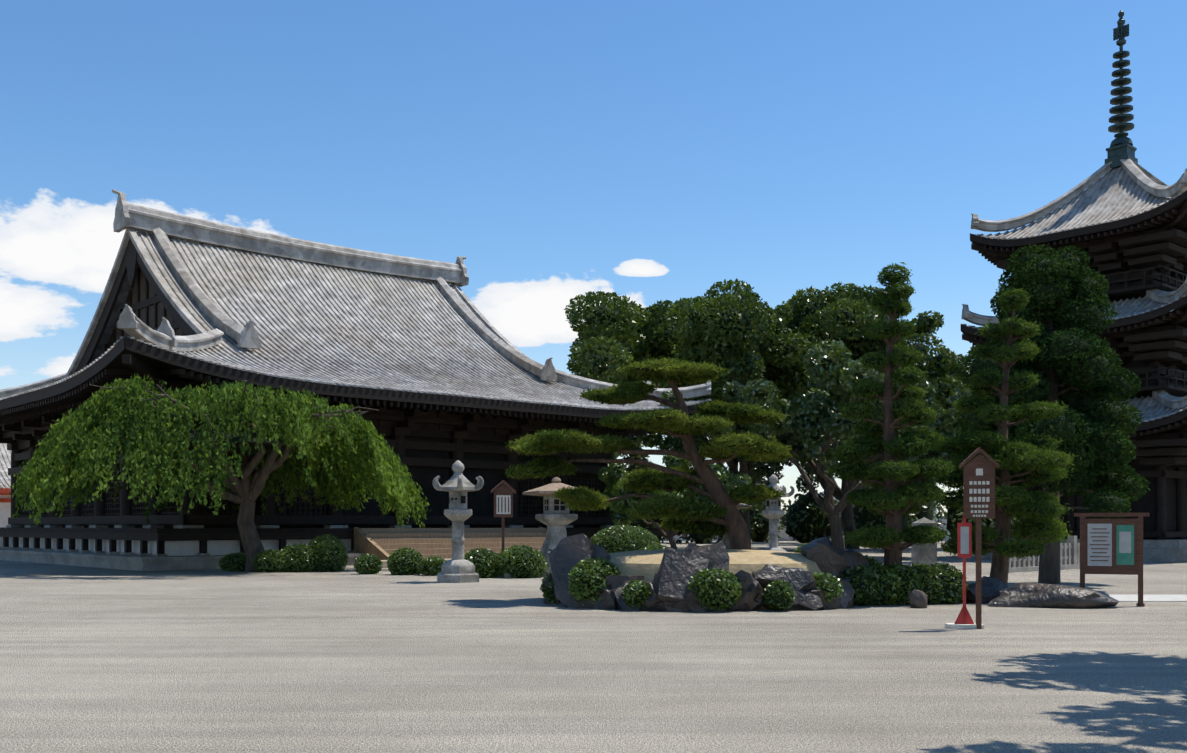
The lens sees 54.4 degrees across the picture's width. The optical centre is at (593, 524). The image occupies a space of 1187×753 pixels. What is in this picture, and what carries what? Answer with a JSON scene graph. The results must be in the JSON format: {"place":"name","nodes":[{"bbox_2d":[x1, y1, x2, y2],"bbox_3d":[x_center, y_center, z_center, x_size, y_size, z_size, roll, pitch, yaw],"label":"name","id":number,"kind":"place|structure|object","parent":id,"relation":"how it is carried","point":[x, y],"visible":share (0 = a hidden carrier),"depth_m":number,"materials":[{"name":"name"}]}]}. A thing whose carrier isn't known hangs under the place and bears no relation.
{"place":"outdoors","nodes":[
{"label":"outdoors","id":0,"kind":"place"},
{"bbox_2d":[0,541,1186,752],"bbox_3d":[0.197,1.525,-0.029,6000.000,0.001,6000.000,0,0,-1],"label":"ground","id":1,"kind":"structure","parent":0,"point":[96,659],"depth_m":12.09,"materials":[{"name":"grey gravel"}]},
{"bbox_2d":[0,493,10,526],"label":"wall","id":2,"kind":"structure","parent":1,"relation":"on","point":[5,506],"depth_m":78.11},
{"bbox_2d":[0,443,10,492],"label":"roof","id":3,"kind":"structure","parent":2,"relation":"on","point":[5,465],"depth_m":79.30,"materials":[{"name":"grey tile"}]},
{"bbox_2d":[10,374,428,571],"bbox_3d":[-12.233,-1.543,37.838,13.363,6.522,10.961,0,0,-1],"label":"weeping cherry","id":4,"kind":"object","parent":1,"relation":"on","point":[74,449],"depth_m":35.52,"materials":[{"name":"green plant"}]},
{"bbox_2d":[108,429,314,451],"bbox_3d":[-12.579,-2.869,37.926,6.802,0.588,5.623,0,0,-1],"label":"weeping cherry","id":5,"kind":"object","parent":4,"relation":"on","point":[267,444],"visible":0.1,"depth_m":36.94,"materials":[{"name":"green plant"}]},
{"bbox_2d":[0,366,685,570],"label":"temple building","id":6,"kind":"structure","parent":1,"relation":"on","point":[427,445],"depth_m":47.73,"materials":[{"name":"brown wood"}]},
{"bbox_2d":[0,189,710,436],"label":"hall roof","id":7,"kind":"structure","parent":6,"relation":"on","point":[332,323],"depth_m":51.13,"materials":[{"name":"grey tile"}]},
{"bbox_2d":[381,558,451,567],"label":"step stones","id":8,"kind":"object","parent":1,"relation":"on","point":[384,562],"depth_m":40.83,"materials":[{"name":"grey stone"}]},
{"bbox_2d":[432,460,483,582],"bbox_3d":[-3.629,-0.105,30.936,1.335,3.260,1.512,0,0,-11],"label":"lantern","id":9,"kind":"object","parent":1,"relation":"on","point":[458,485],"visible":1,"depth_m":30.68,"materials":[{"name":"stone"}]},
{"bbox_2d":[491,480,515,549],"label":"signboard","id":10,"kind":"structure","parent":1,"relation":"on","point":[503,500],"depth_m":33.88},
{"bbox_2d":[504,558,548,577],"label":"posts","id":11,"kind":"object","parent":1,"relation":"on","point":[506,574],"depth_m":33.05,"materials":[{"name":"stone"}]},
{"bbox_2d":[522,477,577,576],"bbox_3d":[-1.119,0.038,34.759,1.635,2.974,1.635,0,0,-21],"label":"lantern","id":12,"kind":"object","parent":1,"relation":"on","point":[556,517],"visible":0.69,"depth_m":34.46,"materials":[{"name":"stone"}]},
{"bbox_2d":[219,525,968,605],"bbox_3d":[1.727,0.901,34.703,25.023,1.638,14.703,0,0,44],"label":"shrub","id":13,"kind":"object","parent":1,"relation":"on","point":[885,589],"visible":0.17,"depth_m":33.26,"materials":[{"name":"green plant"}]},
{"bbox_2d":[638,490,678,548],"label":"tree trunk","id":14,"kind":"object","parent":1,"relation":"on","point":[669,535],"visible":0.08,"depth_m":49.91,"materials":[{"name":"brown plant"}]},
{"bbox_2d":[608,461,749,520],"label":"tree","id":15,"kind":"object","parent":14,"relation":"on","point":[620,492],"visible":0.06,"depth_m":48.56,"materials":[{"name":"green plant"}]},
{"bbox_2d":[596,450,755,526],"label":"tree leaves","id":16,"kind":"object","parent":15,"relation":"on","point":[616,507],"visible":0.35,"depth_m":48.71,"materials":[{"name":"green plant"}]},
{"bbox_2d":[543,533,869,611],"bbox_3d":[2.227,1.161,22.744,6.398,2.012,5.224,0,0,-1],"label":"island rock","id":17,"kind":"object","parent":1,"relation":"on","point":[666,574],"visible":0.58,"depth_m":20.84,"materials":[{"name":"grey stone"}]},
{"bbox_2d":[504,357,793,549],"bbox_3d":[1.170,-1.192,23.203,5.956,4.312,3.595,0,0,-1],"label":"island pine","id":18,"kind":"object","parent":17,"relation":"on","point":[663,368],"depth_m":23.12,"materials":[{"name":"green plant"}]},
{"bbox_2d":[721,503,752,548],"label":"island lantern","id":19,"kind":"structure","parent":17,"relation":"on","point":[725,540],"depth_m":24.11,"materials":[{"name":"stone"}]},
{"bbox_2d":[539,554,883,611],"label":"shrubs","id":20,"kind":"object","parent":1,"relation":"on","point":[641,595],"visible":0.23,"depth_m":20.38,"materials":[{"name":"green plant"}]},
{"bbox_2d":[564,278,945,542],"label":"tree","id":21,"kind":"object","parent":1,"relation":"on","point":[701,340],"depth_m":63.51,"materials":[{"name":"green plant"}]},
{"bbox_2d":[585,294,934,452],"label":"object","id":22,"kind":"object","parent":1,"relation":"on","point":[726,321],"visible":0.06,"depth_m":62.51,"materials":[{"name":"green plant"}]},
{"bbox_2d":[762,474,794,551],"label":"lantern","id":23,"kind":"object","parent":1,"relation":"on","point":[773,512],"visible":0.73,"depth_m":44.88,"materials":[{"name":"stone"}]},
{"bbox_2d":[625,469,1024,543],"bbox_3d":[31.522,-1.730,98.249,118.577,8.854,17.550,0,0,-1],"label":"hedges","id":24,"kind":"object","parent":1,"relation":"on","point":[863,519],"visible":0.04,"depth_m":96.46,"materials":[{"name":"green plant"}]},
{"bbox_2d":[832,478,851,490],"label":"tree trunk","id":25,"kind":"object","parent":1,"relation":"on","point":[837,486],"visible":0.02,"depth_m":95.66,"materials":[{"name":"plant"}]},
{"bbox_2d":[779,456,953,492],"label":"tree leaves","id":26,"kind":"object","parent":25,"relation":"attached to","point":[807,469],"visible":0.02,"depth_m":98.98,"materials":[{"name":"green plant"}]},
{"bbox_2d":[788,399,905,550],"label":"tree trunk","id":27,"kind":"object","parent":1,"relation":"on","point":[828,507],"visible":0.31,"depth_m":51.89,"materials":[{"name":"brown plant"}]},
{"bbox_2d":[660,338,971,494],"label":"tree","id":28,"kind":"object","parent":27,"relation":"attached to","point":[803,420],"visible":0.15,"depth_m":48.18,"materials":[{"name":"green plant"}]},
{"bbox_2d":[701,296,1009,548],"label":"tree","id":29,"kind":"object","parent":1,"relation":"on","point":[828,313],"depth_m":64.68,"materials":[{"name":"green plant"}]},
{"bbox_2d":[824,262,956,566],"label":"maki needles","id":30,"kind":"object","parent":1,"relation":"on","point":[914,471],"depth_m":22.37,"materials":[{"name":"green plant"}]},
{"bbox_2d":[911,517,936,566],"bbox_3d":[7.521,0.675,26.250,0.630,1.700,0.630,0,0,-11],"label":"stone lantern","id":31,"kind":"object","parent":1,"relation":"on","point":[926,554],"depth_m":26.07,"materials":[{"name":"grey stone"}]},
{"bbox_2d":[945,519,983,628],"bbox_3d":[5.486,0.675,17.072,0.500,1.700,0.300,0,0,7],"label":"red sign","id":32,"kind":"object","parent":1,"relation":"on","point":[964,620],"visible":0.94,"depth_m":17.04,"materials":[{"name":"red metal"}]},
{"bbox_2d":[959,447,998,628],"bbox_3d":[5.645,0.195,16.897,0.540,2.660,0.135,0,0,7],"label":"wooden signpost","id":33,"kind":"object","parent":1,"relation":"on","point":[979,487],"visible":1,"depth_m":16.88,"materials":[{"name":"brown wood"}]},
{"bbox_2d":[930,287,1081,584],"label":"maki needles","id":34,"kind":"object","parent":1,"relation":"on","point":[1056,469],"depth_m":23.62,"materials":[{"name":"green plant"}]},
{"bbox_2d":[909,576,1118,608],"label":"rocks","id":35,"kind":"object","parent":1,"relation":"on","point":[996,592],"visible":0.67,"depth_m":21.30,"materials":[{"name":"grey stone"}]},
{"bbox_2d":[992,536,1079,572],"bbox_3d":[16.032,0.950,39.540,9.012,1.150,0.300,0,0,-42],"label":"fence","id":36,"kind":"object","parent":1,"relation":"on","point":[1070,554],"visible":0.25,"depth_m":39.42,"materials":[{"name":"stone"}]},
{"bbox_2d":[954,244,1149,583],"bbox_3d":[11.909,-2.846,29.930,5.303,8.955,5.012,0,0,-1],"label":"conifer","id":37,"kind":"object","parent":1,"relation":"on","point":[1121,438],"depth_m":29.24,"materials":[{"name":"green plant"}]},
{"bbox_2d":[969,253,1139,517],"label":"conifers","id":38,"kind":"object","parent":1,"relation":"on","point":[1073,348],"visible":0.23,"depth_m":29.16,"materials":[{"name":"green plant"}]},
{"bbox_2d":[973,227,1186,562],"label":"pagoda","id":39,"kind":"object","parent":1,"relation":"on","point":[1135,265],"visible":0.31,"depth_m":49.50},
{"bbox_2d":[951,10,1186,436],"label":"pagoda roofs","id":40,"kind":"structure","parent":39,"relation":"on","point":[1126,193],"depth_m":50.96,"materials":[{"name":"grey tile"}]},
{"bbox_2d":[1074,513,1149,606],"bbox_3d":[9.768,0.647,21.773,1.300,1.755,0.140,0,0,24],"label":"info board","id":41,"kind":"object","parent":1,"relation":"on","point":[1111,546],"visible":0.92,"depth_m":21.74,"materials":[{"name":"brown wood"}]},
{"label":"tree trunk","id":42,"kind":"object","parent":1,"relation":"on","visible":0},
{"bbox_2d":[614,433,656,476],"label":"tree leaves","id":43,"kind":"object","parent":42,"relation":"attached to","point":[631,467],"visible":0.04,"depth_m":85.47,"materials":[{"name":"green plant"}]},
{"bbox_2d":[629,436,646,470],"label":"tree","id":44,"kind":"object","parent":42,"relation":"attached to","point":[637,467],"depth_m":85.73,"materials":[{"name":"green plant"}]},
{"bbox_2d":[0,0,1186,515],"label":"sky","id":45,"kind":"structure","parent":0,"point":[647,152],"materials":[{"name":"blue"}]},
{"bbox_2d":[660,480,949,540],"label":"buildings","id":46,"kind":"structure","parent":0,"point":[783,535],"depth_m":109.97,"materials":[{"name":"paint"}]},
{"bbox_2d":[781,310,996,437],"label":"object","id":47,"kind":"object","parent":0,"point":[940,357],"depth_m":64.77,"materials":[{"name":"green plant"}]},
{"bbox_2d":[835,271,946,541],"bbox_3d":[5.806,-2.275,22.642,2.104,5.363,2.313,0,0,-1],"label":"tree foliage","id":48,"kind":"object","parent":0,"point":[906,392],"visible":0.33,"depth_m":22.26,"materials":[{"name":"green plant"}]},
{"bbox_2d":[941,295,1065,552],"bbox_3d":[8.602,-2.102,23.877,2.438,5.340,2.558,0,0,-1],"label":"tree foliage","id":49,"kind":"object","parent":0,"point":[983,439],"visible":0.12,"depth_m":23.52,"materials":[{"name":"green plant"}]},
{"bbox_2d":[1110,595,1186,601],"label":"paving","id":50,"kind":"structure","parent":0,"point":[1153,598],"depth_m":23.75,"materials":[{"name":"grey stone"}]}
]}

